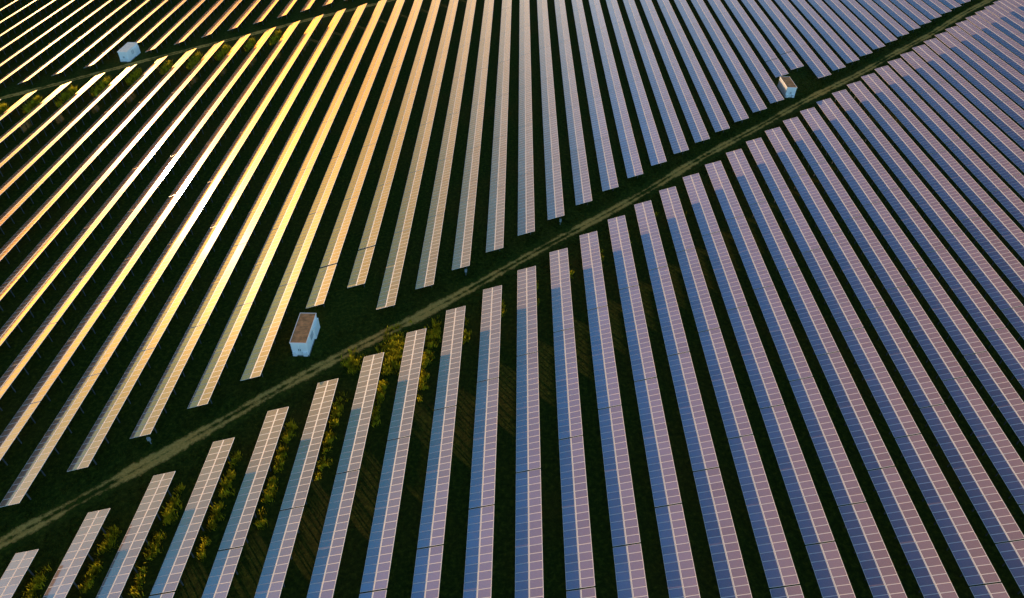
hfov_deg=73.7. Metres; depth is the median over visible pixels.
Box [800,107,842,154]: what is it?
solar panel table
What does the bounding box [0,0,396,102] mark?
dirt track
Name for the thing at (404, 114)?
solar panel table
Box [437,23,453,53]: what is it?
solar panel table
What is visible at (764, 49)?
solar panel table
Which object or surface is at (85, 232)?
solar panel table
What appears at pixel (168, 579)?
solar panel table
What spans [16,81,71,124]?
solar panel table
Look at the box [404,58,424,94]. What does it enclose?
solar panel table
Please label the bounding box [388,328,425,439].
solar panel table
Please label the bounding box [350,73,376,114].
solar panel table
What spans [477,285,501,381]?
solar panel table
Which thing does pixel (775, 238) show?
solar panel table
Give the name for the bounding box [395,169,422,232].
solar panel table
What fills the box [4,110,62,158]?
solar panel table
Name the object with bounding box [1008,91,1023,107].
solar panel table
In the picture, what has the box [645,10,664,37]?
solar panel table
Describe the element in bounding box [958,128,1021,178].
solar panel table
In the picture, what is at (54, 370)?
solar panel table
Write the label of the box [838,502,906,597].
solar panel table
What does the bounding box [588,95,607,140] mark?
solar panel table
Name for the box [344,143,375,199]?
solar panel table
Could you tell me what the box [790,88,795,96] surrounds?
door
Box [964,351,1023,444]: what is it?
solar panel table
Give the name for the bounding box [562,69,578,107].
solar panel table
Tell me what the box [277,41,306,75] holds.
solar panel table
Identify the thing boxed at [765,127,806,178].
solar panel table
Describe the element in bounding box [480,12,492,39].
solar panel table
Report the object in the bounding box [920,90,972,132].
solar panel table
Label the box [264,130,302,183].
solar panel table
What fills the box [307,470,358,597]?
solar panel table
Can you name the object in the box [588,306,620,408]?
solar panel table
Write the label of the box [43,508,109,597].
solar panel table
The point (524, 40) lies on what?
solar panel table
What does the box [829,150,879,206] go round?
solar panel table
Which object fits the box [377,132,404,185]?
solar panel table
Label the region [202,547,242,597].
solar panel table
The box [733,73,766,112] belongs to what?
solar panel table
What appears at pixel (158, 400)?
solar panel table
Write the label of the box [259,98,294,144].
solar panel table
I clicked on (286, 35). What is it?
solar panel table
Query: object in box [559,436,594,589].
solar panel table
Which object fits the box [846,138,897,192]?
solar panel table
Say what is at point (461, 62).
solar panel table
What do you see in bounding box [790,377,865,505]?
solar panel table
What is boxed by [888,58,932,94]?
solar panel table
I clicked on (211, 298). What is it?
solar panel table
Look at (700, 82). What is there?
solar panel table
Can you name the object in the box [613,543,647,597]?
solar panel table
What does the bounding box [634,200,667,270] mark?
solar panel table
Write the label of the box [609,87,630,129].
solar panel table
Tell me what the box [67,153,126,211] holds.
solar panel table
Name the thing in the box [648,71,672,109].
solar panel table
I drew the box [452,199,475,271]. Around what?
solar panel table
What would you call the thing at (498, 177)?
solar panel table
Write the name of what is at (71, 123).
solar panel table
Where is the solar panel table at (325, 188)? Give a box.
[309,155,344,214]
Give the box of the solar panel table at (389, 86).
[378,65,400,104]
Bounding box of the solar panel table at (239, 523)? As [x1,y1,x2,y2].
[219,407,288,549]
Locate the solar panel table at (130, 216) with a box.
[102,179,162,245]
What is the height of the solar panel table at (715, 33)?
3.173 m
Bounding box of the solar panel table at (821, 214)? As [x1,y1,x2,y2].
[791,174,840,236]
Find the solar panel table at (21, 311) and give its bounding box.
[0,260,68,347]
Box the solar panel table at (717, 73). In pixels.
[700,49,728,83]
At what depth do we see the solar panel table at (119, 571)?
79.62 m
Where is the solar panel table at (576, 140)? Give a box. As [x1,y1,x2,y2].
[566,105,584,151]
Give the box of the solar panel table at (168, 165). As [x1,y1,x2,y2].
[150,129,199,182]
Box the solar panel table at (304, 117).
[291,89,323,134]
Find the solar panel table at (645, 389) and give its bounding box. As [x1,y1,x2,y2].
[634,377,681,506]
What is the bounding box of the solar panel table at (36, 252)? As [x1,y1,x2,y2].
[3,208,79,283]
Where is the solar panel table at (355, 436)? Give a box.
[336,352,383,473]
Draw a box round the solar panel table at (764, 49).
[747,30,776,62]
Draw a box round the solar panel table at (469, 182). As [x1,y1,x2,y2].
[460,145,480,202]
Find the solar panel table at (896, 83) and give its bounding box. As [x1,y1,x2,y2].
[875,65,919,103]
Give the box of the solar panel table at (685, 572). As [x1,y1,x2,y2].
[655,504,699,597]
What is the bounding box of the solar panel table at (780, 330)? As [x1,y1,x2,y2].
[754,286,811,380]
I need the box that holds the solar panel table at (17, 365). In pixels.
[0,323,55,410]
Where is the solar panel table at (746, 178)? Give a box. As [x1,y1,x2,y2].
[726,149,765,205]
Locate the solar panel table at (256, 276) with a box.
[235,226,285,306]
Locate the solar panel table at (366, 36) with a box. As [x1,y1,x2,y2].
[355,22,376,51]
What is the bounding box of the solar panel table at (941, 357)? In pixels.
[887,286,965,380]
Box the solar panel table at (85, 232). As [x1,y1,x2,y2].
[55,193,122,263]
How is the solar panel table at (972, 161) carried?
on the ground at (196, 572)
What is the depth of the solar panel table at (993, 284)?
120.09 m
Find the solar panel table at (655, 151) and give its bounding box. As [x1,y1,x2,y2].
[639,116,665,165]
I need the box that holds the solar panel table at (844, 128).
[817,98,859,143]
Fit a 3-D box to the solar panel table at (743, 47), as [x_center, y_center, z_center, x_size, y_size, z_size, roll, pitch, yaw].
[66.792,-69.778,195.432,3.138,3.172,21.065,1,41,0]
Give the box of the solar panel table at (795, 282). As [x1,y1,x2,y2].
[779,266,838,355]
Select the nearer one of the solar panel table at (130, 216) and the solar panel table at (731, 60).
the solar panel table at (130, 216)
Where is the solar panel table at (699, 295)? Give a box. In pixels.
[677,248,718,331]
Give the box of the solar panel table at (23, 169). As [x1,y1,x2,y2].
[0,142,54,197]
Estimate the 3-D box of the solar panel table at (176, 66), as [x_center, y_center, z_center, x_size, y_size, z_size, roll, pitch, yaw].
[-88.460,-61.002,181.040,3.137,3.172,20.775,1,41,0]
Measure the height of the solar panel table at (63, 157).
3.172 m
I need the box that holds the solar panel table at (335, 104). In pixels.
[322,81,350,122]
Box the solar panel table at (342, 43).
[330,27,354,58]
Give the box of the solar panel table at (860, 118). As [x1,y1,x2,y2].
[832,89,875,133]
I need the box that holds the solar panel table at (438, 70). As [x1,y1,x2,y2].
[429,51,447,86]
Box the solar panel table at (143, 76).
[124,56,166,94]
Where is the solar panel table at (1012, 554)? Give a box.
[995,540,1023,594]
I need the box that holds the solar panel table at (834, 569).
[806,542,855,597]
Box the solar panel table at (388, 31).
[379,16,398,44]
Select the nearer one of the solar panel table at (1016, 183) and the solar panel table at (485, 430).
the solar panel table at (485, 430)
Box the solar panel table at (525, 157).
[518,124,532,175]
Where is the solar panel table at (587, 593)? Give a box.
[566,587,595,597]
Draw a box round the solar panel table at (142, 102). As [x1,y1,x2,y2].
[121,80,166,123]
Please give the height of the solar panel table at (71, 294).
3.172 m
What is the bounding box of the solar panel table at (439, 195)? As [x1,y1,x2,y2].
[428,157,452,216]
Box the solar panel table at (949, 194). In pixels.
[915,162,977,221]
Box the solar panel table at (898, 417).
[842,328,919,437]
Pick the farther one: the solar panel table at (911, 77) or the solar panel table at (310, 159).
the solar panel table at (911, 77)
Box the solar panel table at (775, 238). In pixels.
[749,201,797,270]
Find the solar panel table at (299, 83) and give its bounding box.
[284,63,314,102]
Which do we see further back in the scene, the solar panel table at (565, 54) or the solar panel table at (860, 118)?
the solar panel table at (565, 54)
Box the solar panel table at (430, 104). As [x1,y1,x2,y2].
[420,83,440,125]
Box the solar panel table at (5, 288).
[0,279,17,310]
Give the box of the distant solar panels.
[0,0,1023,597]
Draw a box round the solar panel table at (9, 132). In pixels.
[0,120,25,147]
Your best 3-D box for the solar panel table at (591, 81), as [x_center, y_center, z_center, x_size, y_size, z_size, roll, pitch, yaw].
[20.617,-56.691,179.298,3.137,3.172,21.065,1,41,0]
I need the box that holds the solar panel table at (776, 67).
[766,58,788,78]
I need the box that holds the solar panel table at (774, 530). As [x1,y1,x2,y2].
[728,435,799,587]
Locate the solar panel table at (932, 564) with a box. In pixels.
[868,467,958,597]
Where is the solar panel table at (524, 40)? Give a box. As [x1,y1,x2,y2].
[519,25,530,55]
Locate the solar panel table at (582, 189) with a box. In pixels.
[570,148,591,204]
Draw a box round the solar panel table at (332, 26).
[322,9,344,36]
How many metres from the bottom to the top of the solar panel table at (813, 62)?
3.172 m
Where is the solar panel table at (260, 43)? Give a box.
[245,27,275,59]
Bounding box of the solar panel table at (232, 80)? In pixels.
[220,55,254,93]
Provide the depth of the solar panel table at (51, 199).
132.73 m
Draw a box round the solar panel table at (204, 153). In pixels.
[189,118,233,169]
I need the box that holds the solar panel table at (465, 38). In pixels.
[459,17,473,46]
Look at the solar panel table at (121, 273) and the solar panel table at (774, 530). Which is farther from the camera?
the solar panel table at (121, 273)
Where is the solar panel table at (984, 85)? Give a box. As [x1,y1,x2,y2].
[957,66,1009,102]
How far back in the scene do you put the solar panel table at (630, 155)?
150.21 m
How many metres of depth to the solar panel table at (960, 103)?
171.52 m
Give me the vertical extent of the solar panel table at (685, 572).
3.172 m
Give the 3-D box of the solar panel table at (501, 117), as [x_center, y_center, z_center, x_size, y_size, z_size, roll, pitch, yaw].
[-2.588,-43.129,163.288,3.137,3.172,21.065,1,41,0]
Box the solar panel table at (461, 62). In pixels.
[453,44,469,77]
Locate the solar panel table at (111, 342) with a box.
[82,280,157,377]
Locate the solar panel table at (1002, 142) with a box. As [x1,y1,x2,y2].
[971,118,1023,165]
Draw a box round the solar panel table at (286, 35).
[272,20,300,50]
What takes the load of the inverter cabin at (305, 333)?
on the ground at (196, 572)
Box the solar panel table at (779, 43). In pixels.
[761,24,791,55]
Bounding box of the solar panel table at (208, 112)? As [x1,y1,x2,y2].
[188,89,229,133]
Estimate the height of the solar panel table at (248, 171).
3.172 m
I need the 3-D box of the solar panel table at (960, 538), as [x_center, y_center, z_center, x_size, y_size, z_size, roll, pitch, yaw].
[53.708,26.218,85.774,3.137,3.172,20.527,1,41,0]
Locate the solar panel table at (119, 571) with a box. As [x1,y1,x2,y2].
[96,471,175,597]
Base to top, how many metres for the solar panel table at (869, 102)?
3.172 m
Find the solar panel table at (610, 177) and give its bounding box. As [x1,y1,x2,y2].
[594,137,617,190]
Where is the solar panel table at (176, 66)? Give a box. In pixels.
[157,48,195,83]
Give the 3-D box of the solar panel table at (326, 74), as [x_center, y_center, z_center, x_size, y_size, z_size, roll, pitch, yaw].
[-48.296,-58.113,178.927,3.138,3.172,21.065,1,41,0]
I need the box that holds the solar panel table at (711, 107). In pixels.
[698,89,729,132]
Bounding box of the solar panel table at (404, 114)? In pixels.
[392,92,415,136]
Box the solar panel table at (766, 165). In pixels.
[746,138,786,192]
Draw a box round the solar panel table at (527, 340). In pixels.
[517,266,537,355]
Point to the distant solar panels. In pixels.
(1008, 16)
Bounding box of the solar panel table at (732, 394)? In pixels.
[699,328,752,437]
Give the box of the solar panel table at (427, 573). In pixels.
[411,545,442,597]
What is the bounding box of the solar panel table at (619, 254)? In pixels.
[608,215,637,289]
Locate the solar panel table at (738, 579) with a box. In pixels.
[693,468,751,597]
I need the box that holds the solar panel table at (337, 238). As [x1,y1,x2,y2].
[320,196,358,266]
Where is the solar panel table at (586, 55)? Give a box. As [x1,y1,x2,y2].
[577,33,593,64]
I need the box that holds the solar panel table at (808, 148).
[783,117,825,166]
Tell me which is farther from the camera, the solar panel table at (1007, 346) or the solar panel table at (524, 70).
the solar panel table at (524, 70)
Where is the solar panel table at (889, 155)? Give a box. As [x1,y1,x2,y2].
[862,128,914,179]
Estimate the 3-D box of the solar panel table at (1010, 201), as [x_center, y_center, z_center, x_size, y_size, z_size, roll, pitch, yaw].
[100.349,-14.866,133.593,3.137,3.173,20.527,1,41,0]
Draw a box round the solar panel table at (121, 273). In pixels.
[93,224,160,304]
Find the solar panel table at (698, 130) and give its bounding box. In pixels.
[679,97,709,142]
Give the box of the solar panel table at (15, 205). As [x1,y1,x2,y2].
[0,179,45,233]
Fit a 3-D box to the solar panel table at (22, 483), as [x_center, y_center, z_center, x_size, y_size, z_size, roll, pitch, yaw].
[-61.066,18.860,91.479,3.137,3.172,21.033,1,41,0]
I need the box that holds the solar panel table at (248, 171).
[228,141,270,197]
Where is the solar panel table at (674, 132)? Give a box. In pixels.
[660,107,688,154]
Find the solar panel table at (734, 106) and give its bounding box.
[716,81,748,122]
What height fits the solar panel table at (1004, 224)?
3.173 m
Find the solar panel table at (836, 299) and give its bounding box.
[802,249,862,331]
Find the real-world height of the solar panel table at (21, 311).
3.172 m
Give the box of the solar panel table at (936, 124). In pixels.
[907,99,959,143]
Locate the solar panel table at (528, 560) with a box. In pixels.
[515,469,543,597]
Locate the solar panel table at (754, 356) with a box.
[727,306,783,407]
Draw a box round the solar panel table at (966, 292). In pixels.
[926,249,1004,331]
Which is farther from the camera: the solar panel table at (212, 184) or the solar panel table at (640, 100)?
the solar panel table at (640, 100)
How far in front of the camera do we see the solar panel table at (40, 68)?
178.63 m
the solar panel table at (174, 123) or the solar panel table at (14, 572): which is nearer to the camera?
the solar panel table at (14, 572)
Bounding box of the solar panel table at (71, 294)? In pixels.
[40,241,116,326]
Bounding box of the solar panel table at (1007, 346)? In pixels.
[983,328,1023,396]
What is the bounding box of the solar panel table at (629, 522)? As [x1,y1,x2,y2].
[598,405,639,545]
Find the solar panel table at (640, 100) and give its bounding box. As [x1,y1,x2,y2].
[628,79,651,119]
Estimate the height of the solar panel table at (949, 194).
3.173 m
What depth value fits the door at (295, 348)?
103.82 m
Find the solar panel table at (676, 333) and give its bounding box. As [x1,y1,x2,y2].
[649,266,688,355]
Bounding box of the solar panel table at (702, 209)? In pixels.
[683,173,719,236]
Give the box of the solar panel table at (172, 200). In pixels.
[147,165,201,227]
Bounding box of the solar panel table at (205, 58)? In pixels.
[188,41,223,76]
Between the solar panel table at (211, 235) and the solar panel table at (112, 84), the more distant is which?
the solar panel table at (112, 84)
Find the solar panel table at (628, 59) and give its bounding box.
[620,48,640,81]
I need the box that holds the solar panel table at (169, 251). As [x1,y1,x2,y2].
[143,208,202,283]
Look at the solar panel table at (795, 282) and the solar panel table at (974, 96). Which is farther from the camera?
the solar panel table at (974, 96)
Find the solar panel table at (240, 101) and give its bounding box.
[222,80,259,121]
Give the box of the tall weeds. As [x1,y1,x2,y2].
[0,14,994,597]
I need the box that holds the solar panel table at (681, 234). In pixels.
[659,186,694,252]
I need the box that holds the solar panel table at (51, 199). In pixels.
[20,166,86,228]
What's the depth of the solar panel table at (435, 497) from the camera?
86.19 m
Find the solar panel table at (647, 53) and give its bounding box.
[638,41,659,73]
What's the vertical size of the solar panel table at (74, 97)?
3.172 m
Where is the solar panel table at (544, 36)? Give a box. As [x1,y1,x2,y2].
[538,19,549,48]
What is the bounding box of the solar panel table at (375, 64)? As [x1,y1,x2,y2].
[366,42,388,77]
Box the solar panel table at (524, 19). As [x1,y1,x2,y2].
[519,1,529,27]
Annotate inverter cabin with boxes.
[117,42,140,61]
[289,313,319,355]
[777,76,796,97]
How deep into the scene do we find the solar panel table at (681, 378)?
95.00 m
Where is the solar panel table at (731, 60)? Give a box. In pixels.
[716,43,745,75]
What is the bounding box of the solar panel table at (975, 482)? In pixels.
[920,404,1023,542]
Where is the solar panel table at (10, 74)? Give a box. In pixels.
[0,56,35,86]
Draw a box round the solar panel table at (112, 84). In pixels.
[90,64,136,103]
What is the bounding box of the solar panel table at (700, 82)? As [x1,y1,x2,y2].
[684,56,710,92]
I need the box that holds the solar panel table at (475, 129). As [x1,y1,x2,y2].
[467,102,484,148]
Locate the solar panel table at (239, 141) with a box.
[225,108,264,156]
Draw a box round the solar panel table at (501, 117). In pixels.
[493,94,507,137]
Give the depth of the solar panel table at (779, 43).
202.23 m
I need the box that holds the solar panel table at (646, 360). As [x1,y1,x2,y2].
[619,285,656,380]
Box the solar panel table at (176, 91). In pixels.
[155,71,197,112]
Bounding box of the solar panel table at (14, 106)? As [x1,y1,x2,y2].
[0,90,36,128]
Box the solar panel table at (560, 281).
[550,248,573,331]
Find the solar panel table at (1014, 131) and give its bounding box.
[984,109,1023,148]
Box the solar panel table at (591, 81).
[582,61,599,98]
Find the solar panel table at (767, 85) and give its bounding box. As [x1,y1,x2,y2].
[750,65,783,102]
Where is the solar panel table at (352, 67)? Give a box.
[339,49,364,84]
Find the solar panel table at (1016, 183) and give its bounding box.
[1005,175,1023,197]
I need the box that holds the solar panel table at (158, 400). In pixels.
[130,324,205,443]
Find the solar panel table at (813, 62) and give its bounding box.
[795,44,830,79]
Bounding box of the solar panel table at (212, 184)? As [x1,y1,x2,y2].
[188,153,236,212]
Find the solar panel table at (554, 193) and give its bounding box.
[545,159,563,222]
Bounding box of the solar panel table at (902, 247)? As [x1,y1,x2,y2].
[864,201,926,270]
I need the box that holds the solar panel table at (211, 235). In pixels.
[188,193,241,264]
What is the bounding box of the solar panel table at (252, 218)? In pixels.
[231,180,277,246]
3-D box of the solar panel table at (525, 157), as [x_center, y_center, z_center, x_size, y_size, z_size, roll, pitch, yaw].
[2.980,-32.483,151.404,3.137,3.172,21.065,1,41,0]
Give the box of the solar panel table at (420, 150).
[409,122,432,172]
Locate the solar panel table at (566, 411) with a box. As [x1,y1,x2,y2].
[554,328,582,438]
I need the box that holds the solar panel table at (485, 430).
[469,378,498,508]
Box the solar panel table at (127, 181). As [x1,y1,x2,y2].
[110,141,163,196]
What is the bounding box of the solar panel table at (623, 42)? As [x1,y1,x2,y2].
[613,21,630,50]
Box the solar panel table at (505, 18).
[500,7,510,33]
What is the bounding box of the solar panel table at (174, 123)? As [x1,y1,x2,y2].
[153,98,198,145]
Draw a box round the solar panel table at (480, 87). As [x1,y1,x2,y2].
[472,67,487,105]
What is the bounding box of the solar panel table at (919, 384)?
[865,306,943,407]
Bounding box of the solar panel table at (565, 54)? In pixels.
[559,39,573,71]
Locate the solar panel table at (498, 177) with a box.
[490,134,506,188]
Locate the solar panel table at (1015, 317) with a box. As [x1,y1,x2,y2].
[1002,306,1023,339]
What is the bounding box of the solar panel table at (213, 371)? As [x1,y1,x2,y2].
[187,303,251,408]
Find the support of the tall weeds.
on the ground at (196, 572)
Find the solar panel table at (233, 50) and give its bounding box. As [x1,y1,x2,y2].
[217,34,249,66]
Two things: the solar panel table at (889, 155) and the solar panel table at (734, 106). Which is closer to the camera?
the solar panel table at (889, 155)
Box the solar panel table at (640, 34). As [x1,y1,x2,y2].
[629,15,648,43]
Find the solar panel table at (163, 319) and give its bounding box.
[137,260,203,351]
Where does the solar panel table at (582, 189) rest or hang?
on the ground at (196, 572)
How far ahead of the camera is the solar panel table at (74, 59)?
182.97 m
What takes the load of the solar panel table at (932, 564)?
on the ground at (196, 572)
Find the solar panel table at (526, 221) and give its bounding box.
[518,172,534,234]
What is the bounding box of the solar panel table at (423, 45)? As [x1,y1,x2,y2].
[414,29,432,60]
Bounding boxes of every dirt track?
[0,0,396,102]
[0,0,996,565]
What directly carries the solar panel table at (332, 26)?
on the ground at (196, 572)
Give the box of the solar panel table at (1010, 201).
[991,188,1023,231]
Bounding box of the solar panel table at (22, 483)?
[0,374,99,506]
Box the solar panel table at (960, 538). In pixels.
[895,434,1000,585]
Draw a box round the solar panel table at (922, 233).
[882,187,944,253]
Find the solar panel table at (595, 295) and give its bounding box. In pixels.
[580,231,606,309]
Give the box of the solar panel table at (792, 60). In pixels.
[781,51,803,70]
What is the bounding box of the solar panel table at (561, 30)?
[556,14,569,41]
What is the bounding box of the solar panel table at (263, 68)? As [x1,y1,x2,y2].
[250,48,280,84]
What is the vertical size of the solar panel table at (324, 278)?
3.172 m
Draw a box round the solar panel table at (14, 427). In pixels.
[0,402,39,464]
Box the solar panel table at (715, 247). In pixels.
[702,232,746,309]
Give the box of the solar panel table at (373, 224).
[359,182,391,248]
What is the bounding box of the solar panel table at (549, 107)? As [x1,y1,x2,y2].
[541,77,555,117]
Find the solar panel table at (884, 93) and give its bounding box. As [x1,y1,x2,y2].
[861,73,905,113]
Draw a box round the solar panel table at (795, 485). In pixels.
[760,405,833,544]
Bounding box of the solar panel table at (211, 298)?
[188,243,245,328]
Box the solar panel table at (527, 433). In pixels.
[516,352,540,471]
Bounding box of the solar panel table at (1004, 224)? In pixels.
[976,202,1023,259]
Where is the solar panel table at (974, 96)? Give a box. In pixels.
[945,74,997,112]
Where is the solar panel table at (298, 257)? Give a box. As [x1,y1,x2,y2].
[279,211,322,285]
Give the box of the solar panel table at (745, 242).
[727,216,772,289]
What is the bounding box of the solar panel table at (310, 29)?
[298,14,323,45]
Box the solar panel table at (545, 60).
[539,45,552,79]
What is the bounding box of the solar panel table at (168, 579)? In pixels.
[150,437,234,594]
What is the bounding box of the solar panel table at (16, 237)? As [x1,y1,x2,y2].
[0,224,33,263]
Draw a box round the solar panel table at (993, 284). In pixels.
[944,232,1022,309]
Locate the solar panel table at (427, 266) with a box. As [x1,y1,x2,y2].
[415,213,443,288]
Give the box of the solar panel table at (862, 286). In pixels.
[824,232,885,309]
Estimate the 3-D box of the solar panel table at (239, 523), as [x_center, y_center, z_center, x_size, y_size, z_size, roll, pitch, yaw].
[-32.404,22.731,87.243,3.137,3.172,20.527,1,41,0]
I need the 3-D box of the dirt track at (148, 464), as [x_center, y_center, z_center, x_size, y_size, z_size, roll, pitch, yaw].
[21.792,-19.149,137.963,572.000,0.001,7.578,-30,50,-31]
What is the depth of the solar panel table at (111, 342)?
105.82 m
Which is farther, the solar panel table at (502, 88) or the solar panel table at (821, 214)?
the solar panel table at (502, 88)
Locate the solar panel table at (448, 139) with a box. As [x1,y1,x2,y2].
[438,112,458,160]
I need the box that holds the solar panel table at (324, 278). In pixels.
[306,264,336,307]
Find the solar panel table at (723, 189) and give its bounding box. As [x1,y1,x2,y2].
[705,160,743,220]
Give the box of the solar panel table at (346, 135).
[332,110,361,158]
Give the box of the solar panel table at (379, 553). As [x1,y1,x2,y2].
[360,437,409,591]
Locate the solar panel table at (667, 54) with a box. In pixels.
[655,34,677,66]
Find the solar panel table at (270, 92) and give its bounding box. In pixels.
[254,71,287,111]
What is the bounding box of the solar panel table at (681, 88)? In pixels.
[666,63,691,100]
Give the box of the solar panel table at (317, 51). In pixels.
[304,34,330,66]
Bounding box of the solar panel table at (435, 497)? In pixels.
[417,406,455,547]
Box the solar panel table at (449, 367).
[434,306,464,409]
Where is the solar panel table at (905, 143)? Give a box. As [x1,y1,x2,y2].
[878,118,930,167]
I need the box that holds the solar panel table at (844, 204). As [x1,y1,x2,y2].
[810,161,861,220]
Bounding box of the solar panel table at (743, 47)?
[732,36,761,68]
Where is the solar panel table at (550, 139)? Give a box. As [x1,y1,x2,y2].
[543,114,559,162]
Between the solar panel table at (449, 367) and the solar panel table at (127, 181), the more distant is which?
the solar panel table at (127, 181)
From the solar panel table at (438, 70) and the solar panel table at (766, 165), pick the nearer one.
the solar panel table at (766, 165)
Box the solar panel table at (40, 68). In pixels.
[18,48,68,84]
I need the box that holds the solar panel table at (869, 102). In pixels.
[847,81,890,123]
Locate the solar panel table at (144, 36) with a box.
[135,28,155,45]
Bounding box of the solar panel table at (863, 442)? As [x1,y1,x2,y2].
[817,352,894,469]
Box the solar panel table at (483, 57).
[476,37,490,70]
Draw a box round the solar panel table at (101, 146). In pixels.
[76,119,130,169]
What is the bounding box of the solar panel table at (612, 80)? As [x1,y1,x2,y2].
[601,54,620,90]
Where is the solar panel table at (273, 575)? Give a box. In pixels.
[254,507,303,597]
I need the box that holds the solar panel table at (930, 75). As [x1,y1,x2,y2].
[901,51,945,85]
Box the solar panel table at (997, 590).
[970,583,1009,597]
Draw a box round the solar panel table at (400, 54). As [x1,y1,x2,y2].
[390,36,410,68]
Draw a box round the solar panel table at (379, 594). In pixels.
[359,590,386,597]
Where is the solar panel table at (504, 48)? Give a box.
[498,31,510,62]
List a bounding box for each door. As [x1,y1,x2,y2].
[291,344,300,354]
[298,344,307,354]
[786,88,791,96]
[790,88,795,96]
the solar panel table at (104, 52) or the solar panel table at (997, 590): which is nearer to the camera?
the solar panel table at (997, 590)
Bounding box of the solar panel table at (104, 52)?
[84,35,126,68]
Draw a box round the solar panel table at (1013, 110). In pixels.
[996,100,1023,128]
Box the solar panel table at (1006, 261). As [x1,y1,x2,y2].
[961,217,1023,289]
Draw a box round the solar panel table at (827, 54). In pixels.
[809,38,844,71]
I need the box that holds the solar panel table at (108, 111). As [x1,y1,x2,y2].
[83,89,134,134]
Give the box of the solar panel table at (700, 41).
[687,22,711,52]
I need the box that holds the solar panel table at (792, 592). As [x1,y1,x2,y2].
[770,585,803,597]
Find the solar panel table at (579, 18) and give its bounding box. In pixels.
[573,8,587,35]
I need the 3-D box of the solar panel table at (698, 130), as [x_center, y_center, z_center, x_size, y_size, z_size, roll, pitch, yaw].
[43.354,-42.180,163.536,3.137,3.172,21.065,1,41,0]
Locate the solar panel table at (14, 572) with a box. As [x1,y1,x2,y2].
[0,549,38,597]
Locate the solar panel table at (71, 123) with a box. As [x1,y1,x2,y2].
[44,99,99,145]
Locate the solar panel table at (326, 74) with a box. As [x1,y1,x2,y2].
[312,56,339,93]
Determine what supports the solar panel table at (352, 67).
on the ground at (196, 572)
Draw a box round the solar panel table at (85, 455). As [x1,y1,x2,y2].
[67,348,154,471]
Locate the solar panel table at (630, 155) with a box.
[617,126,642,177]
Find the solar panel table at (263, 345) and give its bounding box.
[240,282,295,380]
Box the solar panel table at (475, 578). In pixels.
[463,505,493,597]
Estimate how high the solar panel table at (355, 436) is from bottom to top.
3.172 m
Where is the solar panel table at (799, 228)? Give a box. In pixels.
[771,187,819,253]
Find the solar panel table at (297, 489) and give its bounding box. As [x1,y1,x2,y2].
[280,378,337,509]
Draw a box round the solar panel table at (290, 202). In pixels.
[271,167,312,229]
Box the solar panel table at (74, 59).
[52,42,97,76]
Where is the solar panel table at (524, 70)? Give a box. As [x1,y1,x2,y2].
[519,52,530,87]
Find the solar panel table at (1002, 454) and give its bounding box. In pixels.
[943,377,1023,503]
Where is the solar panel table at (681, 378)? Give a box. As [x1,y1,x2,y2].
[668,352,718,470]
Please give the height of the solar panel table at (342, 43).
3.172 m
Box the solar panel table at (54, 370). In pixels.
[22,300,108,405]
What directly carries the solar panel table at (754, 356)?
on the ground at (196, 572)
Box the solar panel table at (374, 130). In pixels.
[363,100,389,147]
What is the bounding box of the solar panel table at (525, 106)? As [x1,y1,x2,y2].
[519,85,531,127]
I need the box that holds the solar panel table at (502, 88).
[496,59,509,96]
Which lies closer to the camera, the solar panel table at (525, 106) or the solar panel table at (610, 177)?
the solar panel table at (610, 177)
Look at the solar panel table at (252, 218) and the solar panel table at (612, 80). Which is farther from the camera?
the solar panel table at (612, 80)
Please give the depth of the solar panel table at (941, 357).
107.90 m
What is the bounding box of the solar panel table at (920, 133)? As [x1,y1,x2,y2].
[893,108,945,154]
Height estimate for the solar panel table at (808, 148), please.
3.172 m
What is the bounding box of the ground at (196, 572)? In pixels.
[0,0,1023,597]
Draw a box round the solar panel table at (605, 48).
[595,27,612,57]
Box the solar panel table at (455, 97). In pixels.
[447,75,464,114]
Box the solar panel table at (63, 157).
[33,130,93,183]
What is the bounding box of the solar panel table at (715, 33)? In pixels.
[702,17,726,45]
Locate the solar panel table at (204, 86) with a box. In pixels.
[188,63,226,102]
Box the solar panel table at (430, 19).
[423,5,438,31]
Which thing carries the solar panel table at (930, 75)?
on the ground at (196, 572)
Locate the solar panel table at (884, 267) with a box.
[844,216,906,289]
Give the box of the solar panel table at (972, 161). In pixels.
[945,139,1007,191]
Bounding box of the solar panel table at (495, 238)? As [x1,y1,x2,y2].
[486,185,504,251]
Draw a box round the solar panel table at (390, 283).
[376,229,410,309]
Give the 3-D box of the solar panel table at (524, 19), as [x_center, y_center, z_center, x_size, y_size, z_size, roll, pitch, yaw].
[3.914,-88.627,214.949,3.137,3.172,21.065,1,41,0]
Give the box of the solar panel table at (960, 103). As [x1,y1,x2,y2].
[933,82,985,121]
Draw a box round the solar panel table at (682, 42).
[671,28,694,60]
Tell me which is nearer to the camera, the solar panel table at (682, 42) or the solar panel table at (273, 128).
the solar panel table at (273, 128)
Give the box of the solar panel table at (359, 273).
[347,246,374,287]
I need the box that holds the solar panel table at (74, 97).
[54,73,103,113]
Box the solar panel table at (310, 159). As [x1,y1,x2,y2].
[299,120,332,170]
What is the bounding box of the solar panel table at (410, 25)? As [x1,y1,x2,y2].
[401,10,418,40]
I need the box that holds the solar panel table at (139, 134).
[115,108,165,157]
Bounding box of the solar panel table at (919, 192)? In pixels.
[899,174,961,236]
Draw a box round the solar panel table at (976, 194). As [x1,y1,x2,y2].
[930,150,993,206]
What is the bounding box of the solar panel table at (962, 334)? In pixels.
[907,267,986,354]
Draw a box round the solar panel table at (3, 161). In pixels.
[0,154,14,176]
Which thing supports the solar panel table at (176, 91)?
on the ground at (196, 572)

